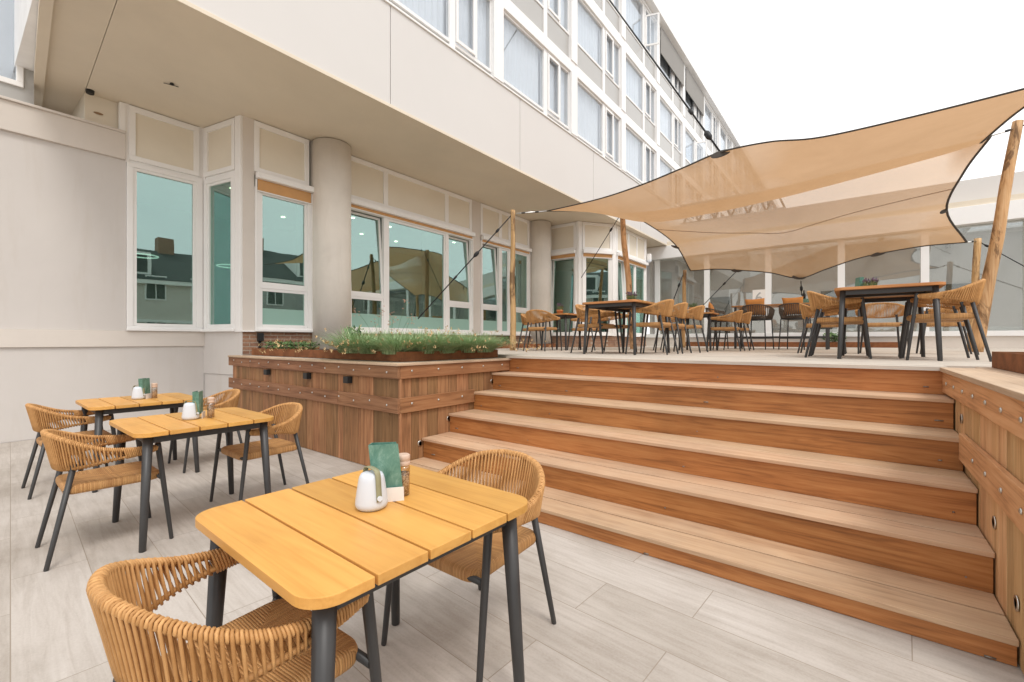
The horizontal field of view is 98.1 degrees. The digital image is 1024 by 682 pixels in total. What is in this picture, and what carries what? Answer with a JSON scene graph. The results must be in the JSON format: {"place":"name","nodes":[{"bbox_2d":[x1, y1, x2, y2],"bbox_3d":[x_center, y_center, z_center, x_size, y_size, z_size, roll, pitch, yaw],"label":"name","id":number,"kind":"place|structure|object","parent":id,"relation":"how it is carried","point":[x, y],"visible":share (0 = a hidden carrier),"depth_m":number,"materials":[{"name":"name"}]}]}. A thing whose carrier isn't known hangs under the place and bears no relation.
{"place":"outdoors","nodes":[
{"label":"outdoors","id":0,"kind":"place"},
{"bbox_2d":[6,430,971,588],"bbox_3d":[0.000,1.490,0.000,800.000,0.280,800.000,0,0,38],"label":"ground","id":1,"kind":"structure","parent":0,"point":[691,474],"depth_m":3.94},
{"bbox_2d":[0,0,743,442],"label":"building","id":2,"kind":"structure","parent":1,"relation":"on","point":[194,194],"depth_m":7.64,"materials":[{"name":"white paint"}]},
{"bbox_2d":[0,0,23,87],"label":"window","id":3,"kind":"structure","parent":2,"relation":"in","point":[7,75],"depth_m":6.09,"materials":[{"name":"glass"}]},
{"bbox_2d":[126,162,202,331],"bbox_3d":[-5.565,-1.444,7.160,0.125,2.572,1.010,0,0,38],"label":"window","id":4,"kind":"structure","parent":2,"relation":"in","point":[132,169],"depth_m":7.06,"materials":[{"name":"white paint"}]},
{"bbox_2d":[201,173,234,331],"bbox_3d":[-4.837,-1.434,7.363,0.843,2.552,0.125,0,0,26],"label":"window","id":5,"kind":"structure","parent":2,"relation":"in","point":[208,184],"depth_m":7.49,"materials":[{"name":"white paint"}]},
{"bbox_2d":[255,171,313,331],"bbox_3d":[-3.893,-1.457,7.634,0.185,2.597,0.980,0,0,38],"label":"window","id":6,"kind":"structure","parent":2,"relation":"in","point":[269,320],"depth_m":7.64,"materials":[{"name":"white paint"}]},
{"bbox_2d":[351,198,475,334],"bbox_3d":[-2.119,-1.457,9.998,0.285,2.597,3.550,0,0,38],"label":"window","id":7,"kind":"structure","parent":2,"relation":"in","point":[388,215],"depth_m":9.72,"materials":[{"name":"white paint"}]},
{"bbox_2d":[389,0,490,73],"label":"window","id":8,"kind":"structure","parent":2,"relation":"in","point":[465,19],"depth_m":8.21,"materials":[{"name":"glass"}]},
{"bbox_2d":[480,235,531,335],"bbox_3d":[-0.171,-1.457,12.505,0.285,2.597,2.200,0,0,38],"label":"window","id":9,"kind":"structure","parent":2,"relation":"in","point":[503,327],"depth_m":12.25,"materials":[{"name":"white paint"}]},
{"bbox_2d":[503,11,568,129],"bbox_3d":[0.551,-5.982,10.134,0.215,1.553,2.696,0,0,38],"label":"window","id":10,"kind":"structure","parent":2,"relation":"in","point":[521,58],"depth_m":10.16,"materials":[{"name":"glass"}]},
{"bbox_2d":[511,0,568,55],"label":"window","id":11,"kind":"structure","parent":2,"relation":"in","point":[548,15],"depth_m":10.51,"materials":[{"name":"paint"}]},
{"bbox_2d":[551,250,575,335],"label":"window","id":12,"kind":"structure","parent":2,"relation":"in","point":[569,254],"depth_m":13.70,"materials":[{"name":"white paint"}]},
{"bbox_2d":[582,249,613,335],"bbox_3d":[2.618,-1.456,13.562,1.040,2.597,0.185,0,0,-16],"label":"window","id":13,"kind":"structure","parent":2,"relation":"in","point":[601,254],"depth_m":13.56,"materials":[{"name":"white paint"}]},
{"bbox_2d":[577,80,619,166],"bbox_3d":[2.391,-5.982,12.503,0.215,1.553,2.696,0,0,38],"label":"window","id":14,"kind":"structure","parent":2,"relation":"in","point":[596,128],"depth_m":12.62,"materials":[{"name":"glass"}]},
{"bbox_2d":[577,0,619,106],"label":"window","id":15,"kind":"structure","parent":2,"relation":"in","point":[596,55],"depth_m":12.55,"materials":[{"name":"glass"}]},
{"bbox_2d":[594,0,619,31],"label":"window","id":16,"kind":"structure","parent":2,"relation":"in","point":[607,8],"depth_m":13.07,"materials":[{"name":"paint"}]},
{"bbox_2d":[617,252,648,336],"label":"window","id":17,"kind":"structure","parent":2,"relation":"in","point":[634,262],"depth_m":14.67,"materials":[{"name":"white paint"}]},
{"bbox_2d":[625,125,654,183],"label":"window","id":18,"kind":"structure","parent":2,"relation":"in","point":[638,159],"depth_m":14.99,"materials":[{"name":"glass"}]},
{"bbox_2d":[626,55,654,141],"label":"window","id":19,"kind":"structure","parent":2,"relation":"in","point":[638,97],"depth_m":14.99,"materials":[{"name":"glass"}]},
{"bbox_2d":[626,0,654,78],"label":"window","id":20,"kind":"structure","parent":2,"relation":"in","point":[635,16],"depth_m":15.01,"materials":[{"name":"glass"}]},
{"bbox_2d":[609,0,719,150],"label":"guy rope","id":21,"kind":"object","parent":2,"relation":"attached to","point":[708,135],"visible":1,"depth_m":7.66,"materials":[{"name":"fabric"}]},
{"bbox_2d":[660,157,674,176],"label":"window","id":22,"kind":"structure","parent":2,"relation":"in","point":[664,170],"depth_m":16.96,"materials":[{"name":"glass"}]},
{"bbox_2d":[660,97,680,166],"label":"window","id":23,"kind":"structure","parent":2,"relation":"in","point":[668,125],"depth_m":17.36,"materials":[{"name":"glass"}]},
{"bbox_2d":[660,31,680,111],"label":"window","id":24,"kind":"structure","parent":2,"relation":"in","point":[664,66],"depth_m":17.36,"materials":[{"name":"paint"}]},
{"bbox_2d":[685,128,701,165],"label":"window","id":25,"kind":"structure","parent":2,"relation":"in","point":[690,146],"depth_m":19.72,"materials":[{"name":"glass"}]},
{"bbox_2d":[685,70,701,137],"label":"window","id":26,"kind":"structure","parent":2,"relation":"in","point":[691,120],"depth_m":19.72,"materials":[{"name":"paint"}]},
{"bbox_2d":[705,102,717,153],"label":"window","id":27,"kind":"structure","parent":2,"relation":"in","point":[711,123],"depth_m":22.16,"materials":[{"name":"glass"}]},
{"bbox_2d":[720,126,730,149],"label":"window","id":28,"kind":"structure","parent":2,"relation":"in","point":[725,143],"depth_m":24.48,"materials":[{"name":"glass"}]},
{"bbox_2d":[497,357,943,467],"bbox_3d":[9.174,0.776,6.739,21.780,1.108,12.500,0,0,38],"label":"terrace base","id":29,"kind":"object","parent":1,"relation":"on","point":[726,409],"depth_m":4.27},
{"bbox_2d":[496,346,1023,370],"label":"terrace deck","id":30,"kind":"structure","parent":29,"relation":"on","point":[885,358],"depth_m":5.45,"materials":[{"name":"wood"}]},
{"bbox_2d":[510,210,515,349],"bbox_3d":[0.020,-1.229,8.965,0.138,2.840,0.150,0,0,38],"label":"wooden pole","id":31,"kind":"object","parent":30,"relation":"on","point":[512,300],"visible":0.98,"depth_m":8.93,"materials":[{"name":"brown wood"}]},
{"bbox_2d":[418,215,510,318],"bbox_3d":[-0.886,-1.500,8.728,1.903,2.170,0.075,0,0,-17],"label":"guy rope","id":32,"kind":"object","parent":31,"relation":"attached to","point":[476,253],"visible":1,"depth_m":8.73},
{"bbox_2d":[498,344,554,347],"bbox_3d":[0.239,0.135,12.288,0.300,0.110,3.100,0,0,38],"label":"steel trough","id":33,"kind":"object","parent":30,"relation":"on","point":[522,345],"visible":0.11,"depth_m":12.25,"materials":[{"name":"metal"}]},
{"bbox_2d":[517,313,552,349],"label":"armchair","id":34,"kind":"object","parent":30,"relation":"on","point":[523,319],"visible":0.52,"depth_m":9.35,"materials":[{"name":"wicker"}]},
{"bbox_2d":[523,309,561,350],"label":"armchair","id":35,"kind":"object","parent":30,"relation":"on","point":[534,318],"visible":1,"depth_m":8.38,"materials":[{"name":"wicker"}]},
{"bbox_2d":[541,313,581,349],"bbox_3d":[1.035,-0.185,9.352,0.680,0.750,0.680,0,0,38],"label":"dining table","id":36,"kind":"object","parent":30,"relation":"on","point":[565,316],"visible":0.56,"depth_m":9.24,"materials":[{"name":"grey metal"}]},
{"bbox_2d":[567,315,603,350],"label":"armchair","id":37,"kind":"object","parent":30,"relation":"on","point":[594,321],"visible":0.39,"depth_m":9.05,"materials":[{"name":"wicker"}]},
{"bbox_2d":[570,304,619,353],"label":"armchair","id":38,"kind":"object","parent":30,"relation":"on","point":[592,313],"visible":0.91,"depth_m":6.98,"materials":[{"name":"wicker"}]},
{"bbox_2d":[591,309,636,352],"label":"armchair","id":39,"kind":"object","parent":30,"relation":"on","point":[619,317],"visible":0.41,"depth_m":7.48,"materials":[{"name":"wicker"}]},
{"bbox_2d":[582,299,669,354],"bbox_3d":[1.778,-0.185,6.787,0.860,0.750,1.450,0,0,38],"label":"dining table","id":40,"kind":"object","parent":30,"relation":"on","point":[623,306],"visible":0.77,"depth_m":6.45,"materials":[{"name":"grey metal"}]},
{"bbox_2d":[620,218,632,348],"bbox_3d":[2.744,-1.408,10.498,0.396,3.209,0.148,0,0,-1],"label":"wooden pole","id":41,"kind":"object","parent":30,"relation":"on","point":[625,257],"visible":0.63,"depth_m":10.45,"materials":[{"name":"brown wood"}]},
{"bbox_2d":[547,88,1023,278],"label":"shade sail","id":42,"kind":"object","parent":41,"relation":"attached to","point":[804,208],"visible":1,"depth_m":9.16,"materials":[{"name":"fabric"}]},
{"bbox_2d":[625,299,678,354],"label":"armchair","id":43,"kind":"object","parent":30,"relation":"on","point":[666,309],"visible":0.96,"depth_m":6.27,"materials":[{"name":"wicker"}]},
{"bbox_2d":[643,302,691,353],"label":"armchair","id":44,"kind":"object","parent":30,"relation":"on","point":[681,311],"visible":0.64,"depth_m":6.80,"materials":[{"name":"wicker"}]},
{"bbox_2d":[653,315,689,349],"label":"armchair","id":45,"kind":"object","parent":30,"relation":"on","point":[672,320],"visible":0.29,"depth_m":8.92,"materials":[{"name":"wicker"}]},
{"bbox_2d":[681,270,686,347],"bbox_3d":[4.989,-0.935,12.897,0.158,2.251,0.133,0,0,38],"label":"wooden pole","id":46,"kind":"object","parent":30,"relation":"on","point":[683,298],"visible":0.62,"depth_m":12.86,"materials":[{"name":"brown wood"}]},
{"bbox_2d":[662,305,707,352],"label":"armchair","id":47,"kind":"object","parent":30,"relation":"on","point":[698,313],"visible":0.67,"depth_m":7.29,"materials":[{"name":"wicker"}]},
{"bbox_2d":[678,312,718,350],"bbox_3d":[3.784,-0.185,9.027,0.680,0.750,0.680,0,0,36],"label":"dining table","id":48,"kind":"object","parent":30,"relation":"on","point":[708,315],"visible":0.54,"depth_m":8.93,"materials":[{"name":"grey metal"}]},
{"bbox_2d":[705,308,728,348],"bbox_3d":[5.047,-0.319,10.954,0.526,1.019,0.639,0,0,26],"label":"bar stool","id":49,"kind":"object","parent":30,"relation":"on","point":[709,309],"visible":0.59,"depth_m":10.77,"materials":[{"name":"metal"}]},
{"bbox_2d":[706,310,744,350],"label":"armchair","id":50,"kind":"object","parent":30,"relation":"on","point":[733,318],"visible":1,"depth_m":8.42,"materials":[{"name":"wicker"}]},
{"bbox_2d":[718,312,753,350],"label":"armchair","id":51,"kind":"object","parent":30,"relation":"on","point":[746,318],"visible":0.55,"depth_m":8.95,"materials":[{"name":"wicker"}]},
{"bbox_2d":[742,304,774,349],"bbox_3d":[5.622,-0.319,10.176,0.526,1.019,0.639,0,0,-40],"label":"bar stool","id":52,"kind":"object","parent":30,"relation":"on","point":[770,313],"visible":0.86,"depth_m":9.99,"materials":[{"name":"grey metal"}]},
{"bbox_2d":[745,298,764,314],"bbox_3d":[5.531,-0.766,10.103,0.156,0.391,0.420,0,0,-40],"label":"cushion","id":53,"kind":"object","parent":52,"relation":"on","point":[754,301],"visible":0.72,"depth_m":10.04,"materials":[{"name":"orange fabric"}]},
{"bbox_2d":[731,303,829,349],"bbox_3d":[6.432,-0.338,10.642,2.000,1.055,0.760,0,0,38],"label":"bar table","id":54,"kind":"object","parent":30,"relation":"on","point":[827,338],"visible":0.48,"depth_m":10.41,"materials":[{"name":"brown metal"}]},
{"bbox_2d":[685,342,897,347],"bbox_3d":[8.660,0.110,14.325,5.900,0.160,0.350,0,0,38],"label":"steel trough","id":55,"kind":"object","parent":30,"relation":"on","point":[848,344],"visible":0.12,"depth_m":13.93,"materials":[{"name":"metal"}]},
{"bbox_2d":[778,303,811,349],"bbox_3d":[6.264,-0.319,9.829,0.526,1.019,0.639,0,0,-38],"label":"bar stool","id":56,"kind":"object","parent":30,"relation":"on","point":[783,316],"visible":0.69,"depth_m":9.76,"materials":[{"name":"brown wicker"}]},
{"bbox_2d":[782,296,802,314],"bbox_3d":[6.172,-0.766,9.757,0.156,0.391,0.420,0,0,-38],"label":"cushion","id":57,"kind":"object","parent":56,"relation":"on","point":[793,300],"visible":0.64,"depth_m":9.71,"materials":[{"name":"orange fabric"}]},
{"bbox_2d":[797,303,846,353],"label":"armchair","id":58,"kind":"object","parent":30,"relation":"on","point":[807,313],"visible":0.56,"depth_m":6.79,"materials":[{"name":"wicker"}]},
{"bbox_2d":[646,171,1023,347],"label":"glass hall","id":59,"kind":"structure","parent":30,"relation":"on","point":[972,203],"depth_m":15.49,"materials":[{"name":"glass"}]},
{"bbox_2d":[710,296,729,332],"bbox_3d":[9.300,-0.920,19.957,0.900,2.100,0.050,0,0,38],"label":"interior door","id":60,"kind":"structure","parent":59,"relation":"in","point":[719,303],"depth_m":19.87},
{"bbox_2d":[753,289,764,303],"bbox_3d":[8.323,-1.450,14.984,0.380,0.560,0.022,0,0,38],"label":"number sign","id":61,"kind":"object","parent":59,"relation":"attached to","point":[758,294],"visible":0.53,"depth_m":14.97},
{"bbox_2d":[821,291,855,328],"bbox_3d":[12.695,-0.920,17.319,1.100,2.100,0.050,0,0,38],"label":"interior door","id":62,"kind":"structure","parent":59,"relation":"in","point":[851,313],"depth_m":17.34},
{"bbox_2d":[944,283,970,326],"bbox_3d":[15.459,-0.920,15.171,1.000,2.100,0.050,0,0,38],"label":"interior door","id":63,"kind":"structure","parent":59,"relation":"in","point":[947,287],"depth_m":15.32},
{"bbox_2d":[804,291,871,358],"bbox_3d":[3.743,-0.200,5.108,0.605,0.783,0.622,0,0,38],"label":"armchair","id":64,"kind":"object","parent":30,"relation":"on","point":[818,302],"visible":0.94,"depth_m":5.02,"materials":[{"name":"wicker"}]},
{"bbox_2d":[810,304,867,355],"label":"armchair","id":65,"kind":"object","parent":30,"relation":"on","point":[820,324],"visible":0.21,"depth_m":5.70,"materials":[{"name":"wicker"}]},
{"bbox_2d":[855,302,908,353],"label":"armchair","id":66,"kind":"object","parent":30,"relation":"on","point":[896,314],"visible":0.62,"depth_m":6.65,"materials":[{"name":"wicker"}]},
{"bbox_2d":[834,282,945,360],"bbox_3d":[4.173,-0.185,4.989,0.860,0.750,1.450,0,0,38],"label":"dining table","id":67,"kind":"object","parent":30,"relation":"on","point":[887,293],"visible":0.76,"depth_m":4.64,"materials":[{"name":"brown metal"}]},
{"bbox_2d":[862,277,878,285],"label":"potted plant","id":68,"kind":"object","parent":67,"relation":"on","point":[872,281],"visible":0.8,"depth_m":5.19,"materials":[{"name":"green plant"}]},
{"bbox_2d":[898,294,975,357],"bbox_3d":[4.716,-0.200,4.947,0.605,0.783,0.622,0,0,38],"label":"armchair","id":69,"kind":"object","parent":30,"relation":"on","point":[953,307],"visible":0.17,"depth_m":4.95,"materials":[{"name":"wicker"}]},
{"bbox_2d":[899,279,991,361],"bbox_3d":[4.283,-0.200,4.423,0.605,0.783,0.622,0,0,36],"label":"armchair","id":70,"kind":"object","parent":30,"relation":"on","point":[969,294],"visible":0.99,"depth_m":4.27,"materials":[{"name":"wicker"}]},
{"bbox_2d":[916,306,978,354],"bbox_3d":[6.257,-0.200,6.410,0.605,0.783,0.622,0,0,38],"label":"armchair","id":71,"kind":"object","parent":30,"relation":"on","point":[946,310],"visible":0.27,"depth_m":6.32,"materials":[{"name":"wicker"}]},
{"bbox_2d":[967,238,981,347],"bbox_3d":[10.972,-1.117,10.554,0.150,2.619,0.254,0,0,-30],"label":"wooden pole","id":72,"kind":"object","parent":30,"relation":"on","point":[976,259],"visible":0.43,"depth_m":10.48,"materials":[{"name":"brown wood"}]},
{"bbox_2d":[968,119,1023,351],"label":"wooden pole","id":73,"kind":"object","parent":30,"relation":"on","point":[992,261],"visible":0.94,"depth_m":7.54,"materials":[{"name":"brown wood"}]},
{"bbox_2d":[0,429,1023,681],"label":"patio floor","id":74,"kind":"structure","parent":0,"point":[624,615],"depth_m":2.19,"materials":[{"name":"grey tile"}]},
{"bbox_2d":[21,403,115,499],"bbox_3d":[-4.056,0.940,4.103,0.622,0.783,0.605,0,0,38],"label":"armchair","id":75,"kind":"object","parent":74,"relation":"on","point":[41,417],"visible":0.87,"depth_m":3.88,"materials":[{"name":"wicker"}]},
{"bbox_2d":[35,429,173,571],"bbox_3d":[-2.692,0.940,2.942,0.622,0.783,0.605,0,0,39],"label":"armchair","id":76,"kind":"object","parent":74,"relation":"on","point":[60,448],"visible":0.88,"depth_m":2.81,"materials":[{"name":"wicker"}]},
{"bbox_2d":[75,393,199,492],"bbox_3d":[-3.718,0.955,4.440,0.835,0.750,0.845,0,0,39],"label":"dining table","id":77,"kind":"object","parent":74,"relation":"on","point":[99,407],"visible":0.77,"depth_m":4.26,"materials":[{"name":"wood"}]},
{"bbox_2d":[131,385,145,399],"bbox_3d":[-3.724,0.509,4.432,0.109,0.141,0.109,0,0,-40],"label":"table lamp","id":78,"kind":"object","parent":77,"relation":"on","point":[138,393],"visible":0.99,"depth_m":4.40,"materials":[{"name":"ceramic"}]},
{"bbox_2d":[138,378,151,398],"bbox_3d":[-3.691,0.477,4.475,0.057,0.205,0.126,0,0,1],"label":"menu card","id":79,"kind":"object","parent":77,"relation":"on","point":[144,383],"visible":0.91,"depth_m":4.47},
{"bbox_2d":[109,407,273,552],"bbox_3d":[-2.386,0.955,3.335,0.835,0.750,0.845,0,0,38],"label":"dining table","id":80,"kind":"object","parent":74,"relation":"on","point":[148,431],"visible":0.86,"depth_m":3.17,"materials":[{"name":"wood"}]},
{"bbox_2d":[181,400,199,419],"bbox_3d":[-2.380,0.509,3.293,0.109,0.141,0.109,0,0,-30],"label":"table lamp","id":81,"kind":"object","parent":80,"relation":"on","point":[190,411],"visible":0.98,"depth_m":3.26,"materials":[{"name":"ceramic"}]},
{"bbox_2d":[192,390,204,418],"bbox_3d":[-2.346,0.477,3.335,0.057,0.205,0.126,0,0,-15],"label":"menu card","id":82,"kind":"object","parent":80,"relation":"on","point":[197,397],"visible":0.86,"depth_m":3.30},
{"bbox_2d":[207,397,214,417],"bbox_3d":[-2.283,0.502,3.369,0.051,0.153,0.052,0,0,38],"label":"pepper mill","id":83,"kind":"object","parent":80,"relation":"on","point":[210,411],"visible":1,"depth_m":3.35,"materials":[{"name":"brown wood"}]},
{"bbox_2d":[168,389,242,472],"bbox_3d":[-3.328,0.940,4.876,0.622,0.783,0.605,0,0,40],"label":"armchair","id":84,"kind":"object","parent":74,"relation":"on","point":[232,400],"visible":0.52,"depth_m":4.86,"materials":[{"name":"wicker"}]},
{"bbox_2d":[86,548,381,681],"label":"armchair","id":85,"kind":"object","parent":74,"relation":"on","point":[269,642],"visible":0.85,"depth_m":1.02,"materials":[{"name":"wicker"}]},
{"bbox_2d":[209,402,308,501],"bbox_3d":[-2.096,0.940,3.741,0.622,0.783,0.605,0,0,38],"label":"armchair","id":86,"kind":"object","parent":74,"relation":"on","point":[246,450],"visible":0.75,"depth_m":3.69,"materials":[{"name":"wicker"}]},
{"bbox_2d":[195,465,527,681],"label":"dining table","id":87,"kind":"object","parent":74,"relation":"on","point":[324,550],"visible":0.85,"depth_m":1.39,"materials":[{"name":"wood"}]},
{"bbox_2d":[355,466,387,511],"bbox_3d":[-0.489,0.509,1.547,0.109,0.141,0.109,0,0,8],"label":"table lamp","id":88,"kind":"object","parent":87,"relation":"on","point":[371,494],"visible":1,"depth_m":1.51,"materials":[{"name":"white plastic"}]},
{"bbox_2d":[368,442,403,501],"bbox_3d":[-0.457,0.477,1.625,0.126,0.205,0.057,0,0,-9],"label":"menu card","id":89,"kind":"object","parent":87,"relation":"on","point":[384,457],"visible":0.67,"depth_m":1.61,"materials":[{"name":"paper"}]},
{"bbox_2d":[399,453,409,494],"bbox_3d":[-0.410,0.502,1.676,0.051,0.153,0.052,0,0,38],"label":"pepper mill","id":90,"kind":"object","parent":87,"relation":"on","point":[404,459],"visible":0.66,"depth_m":1.66,"materials":[{"name":"brown glass"}]},
{"bbox_2d":[228,355,511,465],"bbox_3d":[-2.141,0.776,6.391,4.174,1.108,2.030,0,0,38],"label":"timber planter","id":91,"kind":"object","parent":74,"relation":"on","point":[352,410],"visible":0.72,"depth_m":4.97,"materials":[{"name":"brown wood"}]},
{"bbox_2d":[252,348,497,361],"bbox_3d":[-2.150,0.169,6.508,3.720,0.107,1.600,0,0,38],"label":"steel trough","id":92,"kind":"object","parent":91,"relation":"on","point":[395,357],"visible":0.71,"depth_m":5.45,"materials":[{"name":"metal"}]},
{"bbox_2d":[296,340,319,349],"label":"leafy plant","id":93,"kind":"object","parent":92,"relation":"in","point":[311,344],"visible":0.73,"depth_m":6.14,"materials":[{"name":"green plant"}]},
{"bbox_2d":[258,324,409,352],"bbox_3d":[-2.063,-0.043,5.438,2.067,0.377,2.351,0,0,-44],"label":"fescue tuft","id":94,"kind":"object","parent":92,"relation":"in","point":[341,345],"visible":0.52,"depth_m":5.20,"materials":[{"name":"plant"}]},
{"bbox_2d":[274,327,425,349],"bbox_3d":[-1.739,-0.031,5.849,2.052,0.352,2.334,0,0,20],"label":"fescue tuft","id":95,"kind":"object","parent":92,"relation":"in","point":[363,336],"visible":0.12,"depth_m":5.46,"materials":[{"name":"plant"}]},
{"bbox_2d":[275,334,426,353],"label":"fescue tuft","id":96,"kind":"object","parent":92,"relation":"in","point":[364,350],"visible":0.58,"depth_m":4.97,"materials":[{"name":"plant"}]},
{"bbox_2d":[262,328,450,353],"bbox_3d":[-1.378,-0.001,4.930,1.818,0.293,1.782,0,0,1],"label":"fescue tuft","id":97,"kind":"object","parent":92,"relation":"in","point":[394,348],"visible":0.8,"depth_m":4.79,"materials":[{"name":"plant"}]},
{"bbox_2d":[299,327,457,353],"bbox_3d":[-1.149,-0.005,5.159,1.771,0.300,1.736,0,0,30],"label":"fescue tuft","id":98,"kind":"object","parent":92,"relation":"in","point":[426,349],"visible":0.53,"depth_m":4.95,"materials":[{"name":"plant"}]},
{"bbox_2d":[299,325,462,350],"bbox_3d":[-1.259,-0.027,5.615,1.898,0.344,1.860,0,0,8],"label":"fescue tuft","id":99,"kind":"object","parent":92,"relation":"in","point":[421,332],"visible":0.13,"depth_m":5.45,"materials":[{"name":"plant"}]},
{"bbox_2d":[353,299,415,340],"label":"flowering plant","id":100,"kind":"object","parent":92,"relation":"in","point":[390,319],"visible":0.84,"depth_m":5.48,"materials":[{"name":"green plant"}]},
{"bbox_2d":[295,331,534,351],"bbox_3d":[-1.069,0.002,5.295,2.512,0.287,2.206,0,0,-11],"label":"fescue tuft","id":101,"kind":"object","parent":92,"relation":"in","point":[397,340],"visible":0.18,"depth_m":5.03,"materials":[{"name":"plant"}]},
{"bbox_2d":[323,331,522,352],"bbox_3d":[-1.063,0.005,5.487,2.349,0.281,2.064,0,0,5],"label":"fescue tuft","id":102,"kind":"object","parent":92,"relation":"in","point":[451,348],"visible":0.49,"depth_m":5.17,"materials":[{"name":"plant"}]},
{"bbox_2d":[346,328,540,347],"bbox_3d":[-0.835,-0.023,5.651,2.356,0.336,2.069,0,0,41],"label":"fescue tuft","id":103,"kind":"object","parent":92,"relation":"in","point":[454,336],"visible":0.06,"depth_m":5.67,"materials":[{"name":"plant"}]},
{"bbox_2d":[425,328,533,352],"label":"fescue tuft","id":104,"kind":"object","parent":92,"relation":"in","point":[468,348],"visible":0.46,"depth_m":5.45,"materials":[{"name":"plant"}]},
{"bbox_2d":[423,329,545,351],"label":"fescue tuft","id":105,"kind":"object","parent":92,"relation":"in","point":[488,345],"visible":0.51,"depth_m":5.68,"materials":[{"name":"plant"}]},
{"bbox_2d":[381,449,555,681],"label":"armchair","id":106,"kind":"object","parent":74,"relation":"on","point":[479,562],"visible":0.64,"depth_m":1.95,"materials":[{"name":"wicker"}]},
{"bbox_2d":[410,358,1018,666],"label":"wooden stairs","id":107,"kind":"structure","parent":74,"relation":"on","point":[658,507],"depth_m":3.06,"materials":[{"name":"brown wood"}]},
{"bbox_2d":[940,367,1023,673],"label":"timber side wall","id":108,"kind":"structure","parent":74,"relation":"on","point":[988,415],"depth_m":2.05,"materials":[{"name":"brown wood"}]},
{"bbox_2d":[992,351,1023,373],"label":"steel trough","id":109,"kind":"object","parent":108,"relation":"on","point":[1011,361],"visible":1,"depth_m":2.83,"materials":[{"name":"metal"}]},
{"bbox_2d":[627,0,1023,336],"label":"sky","id":110,"kind":"structure","parent":0,"point":[777,69],"materials":[{"name":"white"}]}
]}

